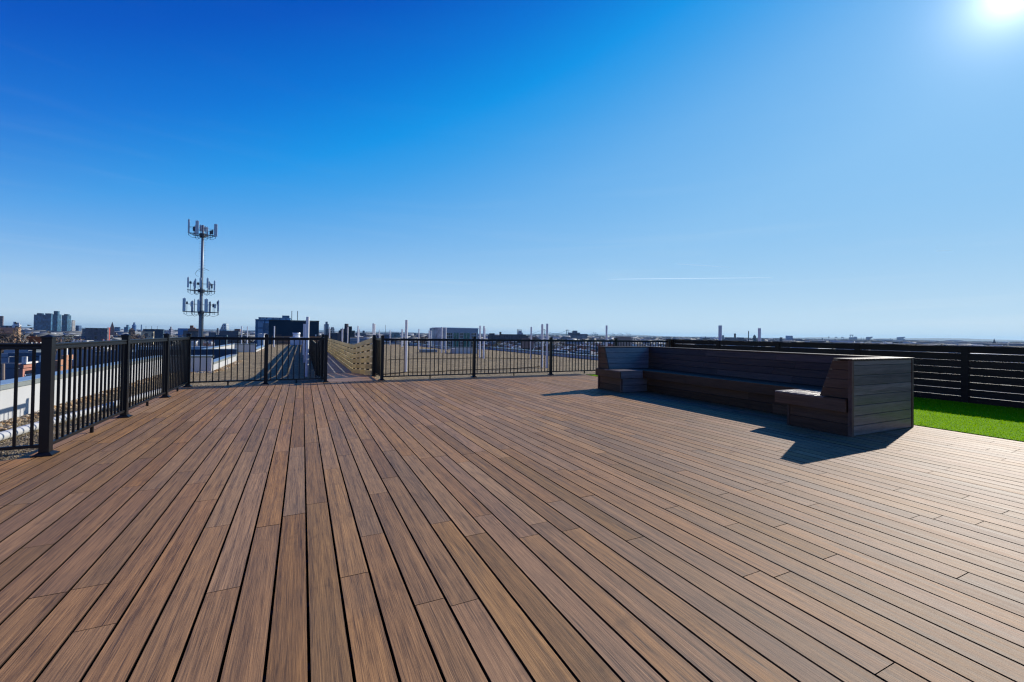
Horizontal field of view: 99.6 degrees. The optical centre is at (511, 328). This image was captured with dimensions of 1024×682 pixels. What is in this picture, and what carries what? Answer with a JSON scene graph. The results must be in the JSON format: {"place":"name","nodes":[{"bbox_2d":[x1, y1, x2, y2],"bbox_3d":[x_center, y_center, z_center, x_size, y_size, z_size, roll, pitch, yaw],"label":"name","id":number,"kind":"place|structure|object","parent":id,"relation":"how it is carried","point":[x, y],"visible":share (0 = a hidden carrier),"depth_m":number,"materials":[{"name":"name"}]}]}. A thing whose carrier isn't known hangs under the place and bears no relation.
{"place":"outdoors","nodes":[
{"label":"outdoors","id":0,"kind":"place"},
{"bbox_2d":[1,364,4,379],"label":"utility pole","id":1,"kind":"object","parent":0,"point":[2,371],"visible":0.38,"depth_m":37.55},
{"bbox_2d":[1,353,13,362],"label":"building","id":2,"kind":"structure","parent":0,"point":[4,357],"depth_m":50.25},
{"bbox_2d":[0,362,21,380],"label":"building","id":3,"kind":"structure","parent":0,"point":[9,370],"depth_m":39.95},
{"bbox_2d":[4,350,30,352],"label":"building","id":4,"kind":"structure","parent":0,"point":[9,351],"depth_m":60.01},
{"bbox_2d":[8,352,40,362],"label":"building","id":5,"kind":"structure","parent":0,"point":[23,354],"depth_m":48.81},
{"bbox_2d":[18,357,37,377],"bbox_3d":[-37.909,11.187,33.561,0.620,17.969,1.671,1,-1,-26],"label":"brick house","id":6,"kind":"structure","parent":0,"point":[25,367],"depth_m":33.35,"materials":[{"name":"brown brick"}]},
{"bbox_2d":[35,356,40,374],"bbox_3d":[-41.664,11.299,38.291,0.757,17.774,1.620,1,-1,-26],"label":"building","id":7,"kind":"structure","parent":0,"point":[38,365],"depth_m":37.68,"materials":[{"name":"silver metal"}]},
{"bbox_2d":[61,348,72,369],"bbox_3d":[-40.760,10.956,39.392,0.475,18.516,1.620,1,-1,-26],"label":"brick house","id":8,"kind":"structure","parent":0,"point":[67,358],"depth_m":39.44,"materials":[{"name":"brown brick"}]},
{"bbox_2d":[55,349,96,368],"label":"building","id":9,"kind":"structure","parent":0,"point":[56,357],"depth_m":58.95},
{"bbox_2d":[95,351,107,364],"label":"building","id":10,"kind":"structure","parent":0,"point":[100,356],"depth_m":56.35,"materials":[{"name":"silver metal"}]},
{"bbox_2d":[111,345,132,361],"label":"building","id":11,"kind":"structure","parent":0,"point":[114,354],"depth_m":55.85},
{"bbox_2d":[141,331,153,344],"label":"building","id":12,"kind":"structure","parent":0,"point":[151,334],"depth_m":251.83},
{"bbox_2d":[138,346,212,357],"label":"neighbouring wing","id":13,"kind":"structure","parent":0,"point":[197,350],"depth_m":29.01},
{"bbox_2d":[183,325,203,343],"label":"building","id":14,"kind":"structure","parent":0,"point":[192,330],"depth_m":336.85,"materials":[{"name":"brick"}]},
{"bbox_2d":[215,335,227,345],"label":"building","id":15,"kind":"structure","parent":0,"point":[222,342],"depth_m":99.35,"materials":[{"name":"silver metal"}]},
{"bbox_2d":[220,329,240,343],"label":"building","id":16,"kind":"structure","parent":0,"point":[234,332],"depth_m":359.77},
{"bbox_2d":[258,334,264,345],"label":"building","id":17,"kind":"structure","parent":0,"point":[259,341],"depth_m":120.96,"materials":[{"name":"silver metal"}]},
{"bbox_2d":[268,320,318,344],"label":"penthouse block","id":18,"kind":"structure","parent":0,"point":[286,328],"depth_m":60.41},
{"bbox_2d":[328,333,336,339],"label":"building","id":19,"kind":"structure","parent":0,"point":[334,336],"depth_m":194.27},
{"bbox_2d":[337,333,349,342],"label":"building","id":20,"kind":"structure","parent":0,"point":[344,337],"depth_m":98.14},
{"bbox_2d":[350,338,367,342],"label":"building","id":21,"kind":"structure","parent":0,"point":[353,340],"depth_m":113.41,"materials":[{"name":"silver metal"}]},
{"bbox_2d":[0,0,1023,339],"label":"sky","id":22,"kind":"structure","parent":0,"point":[683,168],"materials":[{"name":"blue"}]},
{"bbox_2d":[21,327,1023,341],"bbox_3d":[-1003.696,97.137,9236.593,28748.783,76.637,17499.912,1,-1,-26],"label":"hills","id":23,"kind":"structure","parent":0,"point":[944,339],"depth_m":11269.97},
{"bbox_2d":[522,338,533,349],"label":"building","id":24,"kind":"structure","parent":0,"point":[526,345],"depth_m":201.96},
{"bbox_2d":[615,336,630,345],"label":"building","id":25,"kind":"structure","parent":0,"point":[623,338],"depth_m":327.89,"materials":[{"name":"brick"}]},
{"bbox_2d":[914,364,1011,385],"bbox_3d":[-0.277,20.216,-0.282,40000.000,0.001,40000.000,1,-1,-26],"label":"ground","id":26,"kind":"structure","parent":0,"point":[960,381],"depth_m":250.86,"materials":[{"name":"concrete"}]},
{"bbox_2d":[0,316,3,325],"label":"building","id":27,"kind":"structure","parent":26,"relation":"on","point":[1,320],"depth_m":580.48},
{"bbox_2d":[0,327,16,342],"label":"building","id":28,"kind":"structure","parent":26,"relation":"on","point":[6,333],"depth_m":214.49,"materials":[{"name":"brick"}]},
{"bbox_2d":[12,322,20,327],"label":"building","id":29,"kind":"structure","parent":26,"relation":"on","point":[15,324],"depth_m":315.05,"materials":[{"name":"silver metal"}]},
{"bbox_2d":[0,325,42,352],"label":"street tree","id":30,"kind":"object","parent":26,"relation":"on","point":[18,339],"visible":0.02,"depth_m":103.48,"materials":[{"name":"brown plant"}]},
{"bbox_2d":[0,326,57,352],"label":"street tree","id":31,"kind":"object","parent":26,"relation":"on","point":[2,340],"visible":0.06,"depth_m":97.29,"materials":[{"name":"brown plant"}]},
{"bbox_2d":[26,336,40,342],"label":"rowhouse terrace","id":32,"kind":"structure","parent":26,"relation":"on","point":[33,338],"depth_m":100.41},
{"bbox_2d":[33,313,52,329],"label":"building","id":33,"kind":"structure","parent":26,"relation":"on","point":[42,321],"depth_m":1013.07,"materials":[{"name":"grey glass"}]},
{"bbox_2d":[52,311,60,330],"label":"building","id":34,"kind":"structure","parent":26,"relation":"on","point":[56,324],"depth_m":997.31,"materials":[{"name":"grey glass"}]},
{"bbox_2d":[55,359,67,371],"bbox_3d":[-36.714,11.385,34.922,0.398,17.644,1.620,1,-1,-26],"label":"brick house","id":35,"kind":"structure","parent":26,"relation":"on","point":[61,364],"depth_m":34.94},
{"bbox_2d":[61,314,70,330],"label":"building","id":36,"kind":"structure","parent":26,"relation":"on","point":[66,322],"depth_m":973.01,"materials":[{"name":"grey glass"}]},
{"bbox_2d":[57,335,78,341],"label":"street tree","id":37,"kind":"object","parent":26,"relation":"on","point":[67,338],"visible":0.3,"depth_m":292.99,"materials":[{"name":"brown plant"}]},
{"bbox_2d":[71,320,74,330],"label":"building","id":38,"kind":"structure","parent":26,"relation":"on","point":[72,325],"depth_m":1126.60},
{"bbox_2d":[51,332,107,356],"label":"street tree","id":39,"kind":"object","parent":26,"relation":"on","point":[58,341],"visible":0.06,"depth_m":122.15,"materials":[{"name":"brown plant"}]},
{"bbox_2d":[85,328,108,340],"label":"building","id":40,"kind":"structure","parent":26,"relation":"on","point":[95,334],"depth_m":301.47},
{"bbox_2d":[110,322,115,335],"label":"church","id":41,"kind":"structure","parent":26,"relation":"on","point":[112,332],"depth_m":659.33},
{"bbox_2d":[106,331,149,347],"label":"street tree","id":42,"kind":"object","parent":26,"relation":"on","point":[132,337],"visible":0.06,"depth_m":196.77,"materials":[{"name":"brown plant"}]},
{"bbox_2d":[118,328,137,338],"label":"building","id":43,"kind":"structure","parent":26,"relation":"on","point":[130,331],"depth_m":448.50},
{"bbox_2d":[143,326,163,337],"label":"building","id":44,"kind":"structure","parent":26,"relation":"on","point":[158,333],"depth_m":400.09,"materials":[{"name":"metal"}]},
{"bbox_2d":[178,328,187,334],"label":"building","id":45,"kind":"structure","parent":26,"relation":"on","point":[180,331],"depth_m":872.88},
{"bbox_2d":[182,219,218,345],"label":"antenna tower","id":46,"kind":"structure","parent":26,"relation":"on","point":[201,290],"depth_m":80.95,"materials":[{"name":"metal"}]},
{"bbox_2d":[209,332,216,336],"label":"building","id":47,"kind":"structure","parent":26,"relation":"on","point":[212,334],"depth_m":410.59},
{"bbox_2d":[201,344,236,360],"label":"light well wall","id":48,"kind":"structure","parent":26,"relation":"on","point":[216,350],"depth_m":22.18,"materials":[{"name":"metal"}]},
{"bbox_2d":[220,324,228,330],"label":"building","id":49,"kind":"structure","parent":26,"relation":"on","point":[224,327],"depth_m":623.91,"materials":[{"name":"white glass"}]},
{"bbox_2d":[227,333,254,343],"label":"street tree","id":50,"kind":"object","parent":26,"relation":"on","point":[251,342],"visible":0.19,"depth_m":201.37,"materials":[{"name":"brown plant"}]},
{"bbox_2d":[255,319,287,346],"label":"building","id":51,"kind":"structure","parent":26,"relation":"on","point":[261,326],"depth_m":198.84,"materials":[{"name":"blue glass"}]},
{"bbox_2d":[258,315,290,319],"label":"building","id":52,"kind":"structure","parent":26,"relation":"on","point":[285,317],"depth_m":230.26,"materials":[{"name":"grey glass"}]},
{"bbox_2d":[324,322,328,334],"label":"building","id":53,"kind":"structure","parent":26,"relation":"on","point":[326,325],"depth_m":1012.94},
{"bbox_2d":[344,324,348,332],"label":"building","id":54,"kind":"structure","parent":26,"relation":"on","point":[345,327],"depth_m":302.37,"materials":[{"name":"brick"}]},
{"bbox_2d":[339,326,354,336],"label":"building","id":55,"kind":"structure","parent":26,"relation":"on","point":[352,333],"depth_m":309.43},
{"bbox_2d":[390,333,399,337],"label":"building","id":56,"kind":"structure","parent":26,"relation":"on","point":[394,335],"depth_m":677.49,"materials":[{"name":"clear glass"}]},
{"bbox_2d":[410,334,426,343],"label":"street tree","id":57,"kind":"object","parent":26,"relation":"on","point":[423,342],"visible":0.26,"depth_m":291.60,"materials":[{"name":"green plant"}]},
{"bbox_2d":[488,332,528,342],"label":"building","id":58,"kind":"structure","parent":26,"relation":"on","point":[505,336],"depth_m":559.29,"materials":[{"name":"brick"}]},
{"bbox_2d":[21,328,1023,362],"bbox_3d":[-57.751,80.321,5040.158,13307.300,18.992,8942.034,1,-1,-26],"label":"distant city","id":59,"kind":"object","parent":26,"relation":"on","point":[38,333],"visible":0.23,"depth_m":1055.50},
{"bbox_2d":[23,329,1023,385],"bbox_3d":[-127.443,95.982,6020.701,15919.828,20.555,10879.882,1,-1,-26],"label":"distant trees","id":60,"kind":"object","parent":26,"relation":"on","point":[702,338],"visible":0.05,"depth_m":764.67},
{"bbox_2d":[568,331,587,338],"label":"building","id":61,"kind":"structure","parent":26,"relation":"on","point":[574,334],"depth_m":1095.24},
{"bbox_2d":[722,337,746,340],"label":"building","id":62,"kind":"structure","parent":26,"relation":"on","point":[736,339],"depth_m":1157.93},
{"bbox_2d":[861,337,904,340],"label":"stadium","id":63,"kind":"object","parent":26,"relation":"on","point":[898,338],"visible":0.48,"depth_m":3381.85,"materials":[{"name":"grey metal"}]},
{"bbox_3d":[-5.535,11.374,25.266,21.610,18.250,66.450,1,-1,-26],"label":"apartment building","id":64,"kind":"object","parent":26,"relation":"on","visible":0},
{"bbox_2d":[429,327,478,347],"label":"glass pavilion","id":65,"kind":"structure","parent":64,"relation":"on","point":[461,333],"depth_m":55.45,"materials":[{"name":"glass"}]},
{"bbox_2d":[446,332,452,346],"bbox_3d":[-7.930,1.474,54.617,0.871,1.870,0.082,1,-1,-32],"label":"window","id":66,"kind":"structure","parent":65,"relation":"in","point":[449,335],"depth_m":54.65,"materials":[{"name":"blue glass"}]},
{"bbox_2d":[453,333,458,346],"bbox_3d":[-7.133,1.492,55.126,0.777,1.840,0.051,1,-1,-32],"label":"glass door","id":67,"kind":"structure","parent":65,"relation":"in","point":[455,335],"depth_m":55.16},
{"bbox_2d":[459,333,462,346],"bbox_3d":[-6.511,1.506,55.492,0.469,1.870,0.082,1,-1,-32],"label":"window","id":68,"kind":"structure","parent":65,"relation":"in","point":[461,334],"depth_m":55.52,"materials":[{"name":"blue glass"}]},
{"bbox_2d":[463,333,469,346],"bbox_3d":[-5.876,1.520,55.902,0.942,1.840,0.051,1,-1,-32],"label":"glass door","id":69,"kind":"structure","parent":65,"relation":"in","point":[465,335],"depth_m":55.90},
{"bbox_2d":[471,333,476,346],"bbox_3d":[-4.972,1.540,56.441,0.729,1.870,0.082,1,-1,-32],"label":"window","id":70,"kind":"structure","parent":65,"relation":"in","point":[472,334],"depth_m":56.36,"materials":[{"name":"blue glass"}]},
{"bbox_2d":[0,344,1021,459],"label":"gravel roof","id":71,"kind":"structure","parent":64,"relation":"on","point":[412,362],"depth_m":19.59,"materials":[{"name":"gravel"}]},
{"bbox_2d":[0,390,156,440],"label":"drain hose","id":72,"kind":"object","parent":71,"relation":"on","point":[7,434],"visible":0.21,"depth_m":6.54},
{"bbox_2d":[0,356,161,421],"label":"parapet wall","id":73,"kind":"structure","parent":71,"relation":"on","point":[7,397],"depth_m":7.99,"materials":[{"name":"concrete"}]},
{"bbox_2d":[0,384,212,459],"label":"loose gravel","id":74,"kind":"structure","parent":71,"relation":"on","point":[19,450],"depth_m":6.47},
{"bbox_2d":[0,349,263,430],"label":"river stones","id":75,"kind":"object","parent":71,"relation":"on","point":[24,418],"visible":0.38,"depth_m":8.64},
{"bbox_2d":[157,355,212,371],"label":"parapet wall","id":76,"kind":"structure","parent":71,"relation":"on","point":[203,363],"depth_m":16.12,"materials":[{"name":"metal"}]},
{"bbox_2d":[213,354,236,370],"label":"parapet wall","id":77,"kind":"structure","parent":71,"relation":"on","point":[222,362],"depth_m":18.73,"materials":[{"name":"metal"}]},
{"bbox_2d":[234,344,256,351],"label":"parapet wall","id":78,"kind":"structure","parent":71,"relation":"on","point":[246,347],"depth_m":31.39,"materials":[{"name":"metal"}]},
{"bbox_2d":[128,387,443,681],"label":"deck subframe","id":79,"kind":"object","parent":71,"relation":"on","point":[308,641],"depth_m":2.40,"materials":[{"name":"black"}]},
{"bbox_2d":[0,374,1023,681],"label":"deck","id":80,"kind":"structure","parent":79,"relation":"on","point":[564,528],"depth_m":2.53,"materials":[{"name":"brown wood"}]},
{"bbox_2d":[30,333,192,457],"bbox_3d":[-5.722,0.657,6.735,0.150,1.158,5.870,1,-1,-26],"label":"metal railing","id":81,"kind":"object","parent":80,"relation":"on","point":[163,382],"visible":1,"depth_m":5.38,"materials":[{"name":"metal"}]},
{"bbox_2d":[0,343,40,450],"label":"metal railing","id":82,"kind":"object","parent":81,"relation":"attached to","point":[17,347],"visible":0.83,"depth_m":4.07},
{"bbox_2d":[190,334,328,384],"bbox_3d":[-5.694,0.702,9.926,2.755,1.158,0.150,1,-1,-26],"label":"metal railing","id":83,"kind":"object","parent":80,"relation":"on","point":[266,338],"visible":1,"depth_m":9.90,"materials":[{"name":"metal"}]},
{"bbox_2d":[378,335,666,380],"bbox_3d":[1.055,0.840,13.196,9.885,1.158,0.150,1,-1,-26],"label":"metal railing","id":84,"kind":"object","parent":80,"relation":"on","point":[550,341],"visible":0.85,"depth_m":12.46,"materials":[{"name":"metal"}]},
{"bbox_2d":[666,339,670,346],"bbox_3d":[5.555,0.946,15.343,0.110,1.130,0.120,1,-1,-26],"label":"fence end post","id":85,"kind":"object","parent":84,"relation":"attached to","point":[668,343],"visible":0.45,"depth_m":15.31,"materials":[{"name":"black metal"}]},
{"bbox_2d":[595,346,914,436],"bbox_3d":[3.777,0.898,8.013,1.607,0.969,5.162,1,-1,-26],"label":"built in bench","id":86,"kind":"object","parent":80,"relation":"on","point":[851,395],"visible":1,"depth_m":7.07,"materials":[{"name":"brown wood"}]},
{"bbox_2d":[271,336,321,343],"bbox_3d":[-25.431,1.434,51.735,5.880,1.020,0.110,1,-1,-26],"label":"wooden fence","id":87,"kind":"object","parent":71,"relation":"on","point":[285,341],"visible":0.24,"depth_m":51.11,"materials":[{"name":"brown wood"}]},
{"bbox_2d":[290,333,302,344],"bbox_3d":[-25.125,1.230,50.379,1.400,1.400,1.360,1,-1,-26],"label":"exhaust fan","id":88,"kind":"object","parent":71,"relation":"on","point":[296,335],"visible":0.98,"depth_m":49.93,"materials":[{"name":"silver metal"}]},
{"bbox_2d":[304,324,305,362],"bbox_3d":[-10.446,0.757,21.825,0.108,1.950,0.108,1,-1,-26],"label":"vent pipe","id":89,"kind":"object","parent":71,"relation":"on","point":[304,340],"visible":0.61,"depth_m":21.78,"materials":[{"name":"white plastic"}]},
{"bbox_2d":[305,317,309,376],"bbox_3d":[-7.147,0.643,15.090,0.108,2.080,0.108,1,-1,-26],"label":"vent pipe","id":90,"kind":"object","parent":71,"relation":"on","point":[307,349],"visible":0.98,"depth_m":15.05,"materials":[{"name":"white plastic"}]},
{"bbox_2d":[309,337,321,376],"bbox_3d":[-14.788,1.102,31.620,0.110,1.455,44.664,1,-1,-26],"label":"wooden fence","id":91,"kind":"object","parent":71,"relation":"on","point":[315,353],"visible":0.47,"depth_m":14.93,"materials":[{"name":"brown wood"}]},
{"bbox_2d":[327,353,351,372],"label":"walkway","id":92,"kind":"structure","parent":71,"relation":"on","point":[334,365],"depth_m":19.29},
{"bbox_2d":[328,338,375,376],"bbox_3d":[-9.117,1.058,22.922,0.110,1.455,24.064,1,-1,-26],"label":"wooden fence","id":93,"kind":"object","parent":71,"relation":"on","point":[336,348],"visible":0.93,"depth_m":16.11,"materials":[{"name":"brown wood"}]},
{"bbox_2d":[327,373,377,381],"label":"landing ramp","id":94,"kind":"structure","parent":71,"relation":"on","point":[338,377],"depth_m":11.59,"materials":[{"name":"brown wood"}]},
{"bbox_2d":[319,334,323,377],"bbox_3d":[-4.805,0.729,11.032,0.150,1.158,1.135,1,-1,-26],"label":"metal railing","id":95,"kind":"object","parent":94,"relation":"on","point":[322,372],"visible":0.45,"depth_m":11.44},
{"bbox_2d":[371,335,380,376],"bbox_3d":[-3.635,0.753,11.599,0.151,1.158,1.135,1,-1,-26],"label":"metal railing","id":96,"kind":"object","parent":94,"relation":"on","point":[376,344],"visible":0.95,"depth_m":11.88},
{"bbox_2d":[404,320,407,371],"bbox_3d":[-4.231,0.714,17.280,0.108,2.080,0.108,1,-1,-26],"label":"vent pipe","id":97,"kind":"object","parent":71,"relation":"on","point":[406,334],"visible":0.92,"depth_m":17.23,"materials":[{"name":"white plastic"}]},
{"bbox_2d":[419,349,436,351],"bbox_3d":[-6.894,1.858,35.596,1.300,0.230,0.900,1,-1,-26],"label":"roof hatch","id":98,"kind":"object","parent":71,"relation":"on","point":[428,350],"visible":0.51,"depth_m":35.29,"materials":[{"name":"metal"}]},
{"bbox_2d":[409,343,449,349],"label":"parapet wall","id":99,"kind":"structure","parent":71,"relation":"on","point":[436,346],"depth_m":47.83,"materials":[{"name":"concrete"}]},
{"bbox_2d":[445,327,446,352],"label":"vent pipe","id":100,"kind":"object","parent":71,"relation":"on","point":[445,337],"visible":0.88,"depth_m":34.61,"materials":[{"name":"white plastic"}]},
{"bbox_2d":[369,366,539,375],"bbox_3d":[-2.063,1.778,18.328,8.659,0.028,0.657,1,-1,-38],"label":"cable","id":101,"kind":"object","parent":71,"relation":"on","point":[459,370],"visible":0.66,"depth_m":18.53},
{"bbox_2d":[450,348,476,353],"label":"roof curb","id":102,"kind":"structure","parent":71,"relation":"on","point":[466,351],"depth_m":34.10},
{"bbox_2d":[391,358,543,359],"bbox_3d":[-2.721,1.890,26.989,9.840,0.028,1.412,1,-1,-21],"label":"cable","id":103,"kind":"object","parent":71,"relation":"on","point":[460,358],"visible":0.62,"depth_m":26.82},
{"bbox_2d":[452,347,487,348],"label":"parapet wall","id":104,"kind":"structure","parent":71,"relation":"on","point":[468,347],"depth_m":42.83,"materials":[{"name":"metal"}]},
{"bbox_2d":[479,326,480,357],"bbox_3d":[-2.078,0.885,27.991,0.108,2.095,0.108,1,-1,-26],"label":"vent pipe","id":105,"kind":"object","parent":71,"relation":"on","point":[479,342],"visible":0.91,"depth_m":27.96,"materials":[{"name":"white plastic"}]},
{"bbox_2d":[483,326,484,358],"bbox_3d":[-1.797,0.900,27.572,0.108,2.060,0.108,1,-1,-26],"label":"vent pipe","id":106,"kind":"object","parent":71,"relation":"on","point":[483,341],"visible":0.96,"depth_m":27.54,"materials":[{"name":"white plastic"}]},
{"bbox_2d":[530,327,531,358],"bbox_3d":[1.216,0.946,27.476,0.108,2.050,0.108,1,-1,-26],"label":"vent pipe","id":107,"kind":"object","parent":71,"relation":"on","point":[530,341],"visible":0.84,"depth_m":27.43,"materials":[{"name":"white plastic"}]},
{"bbox_2d":[541,324,543,366],"bbox_3d":[1.446,0.845,20.765,0.108,2.070,0.108,1,-1,-26],"label":"vent pipe","id":108,"kind":"object","parent":71,"relation":"on","point":[542,342],"visible":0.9,"depth_m":20.72,"materials":[{"name":"white plastic"}]},
{"bbox_2d":[546,324,547,367],"bbox_3d":[1.658,0.834,20.467,0.108,2.090,0.108,1,-1,-26],"label":"vent pipe","id":109,"kind":"object","parent":71,"relation":"on","point":[546,346],"visible":0.97,"depth_m":20.42,"materials":[{"name":"white plastic"}]},
{"bbox_2d":[605,325,607,345],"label":"vent pipe","id":110,"kind":"object","parent":71,"relation":"on","point":[606,334],"visible":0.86,"depth_m":24.44,"materials":[{"name":"white plastic"}]},
{"bbox_2d":[718,325,721,339],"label":"vent pipe","id":111,"kind":"object","parent":71,"relation":"on","point":[719,332],"visible":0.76,"depth_m":14.04,"materials":[{"name":"white plastic"}]},
{"bbox_2d":[489,347,1019,393],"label":"parapet wall","id":112,"kind":"structure","parent":71,"relation":"on","point":[536,351],"depth_m":31.66,"materials":[{"name":"concrete"}]},
{"bbox_2d":[758,328,760,346],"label":"vent pipe","id":113,"kind":"object","parent":71,"relation":"on","point":[759,334],"visible":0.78,"depth_m":17.40,"materials":[{"name":"white plastic"}]},
{"bbox_2d":[586,374,1023,441],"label":"turf base","id":114,"kind":"object","parent":71,"relation":"on","point":[975,429],"visible":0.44,"depth_m":6.63,"materials":[{"name":"plant"}]},
{"bbox_2d":[671,339,1023,408],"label":"privacy fence","id":115,"kind":"object","parent":71,"relation":"on","point":[961,356],"visible":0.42,"depth_m":8.76,"materials":[{"name":"brown wood"}]},
{"bbox_2d":[914,397,1023,440],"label":"artificial grass","id":116,"kind":"structure","parent":0,"point":[966,413],"depth_m":6.92,"materials":[{"name":"green"}]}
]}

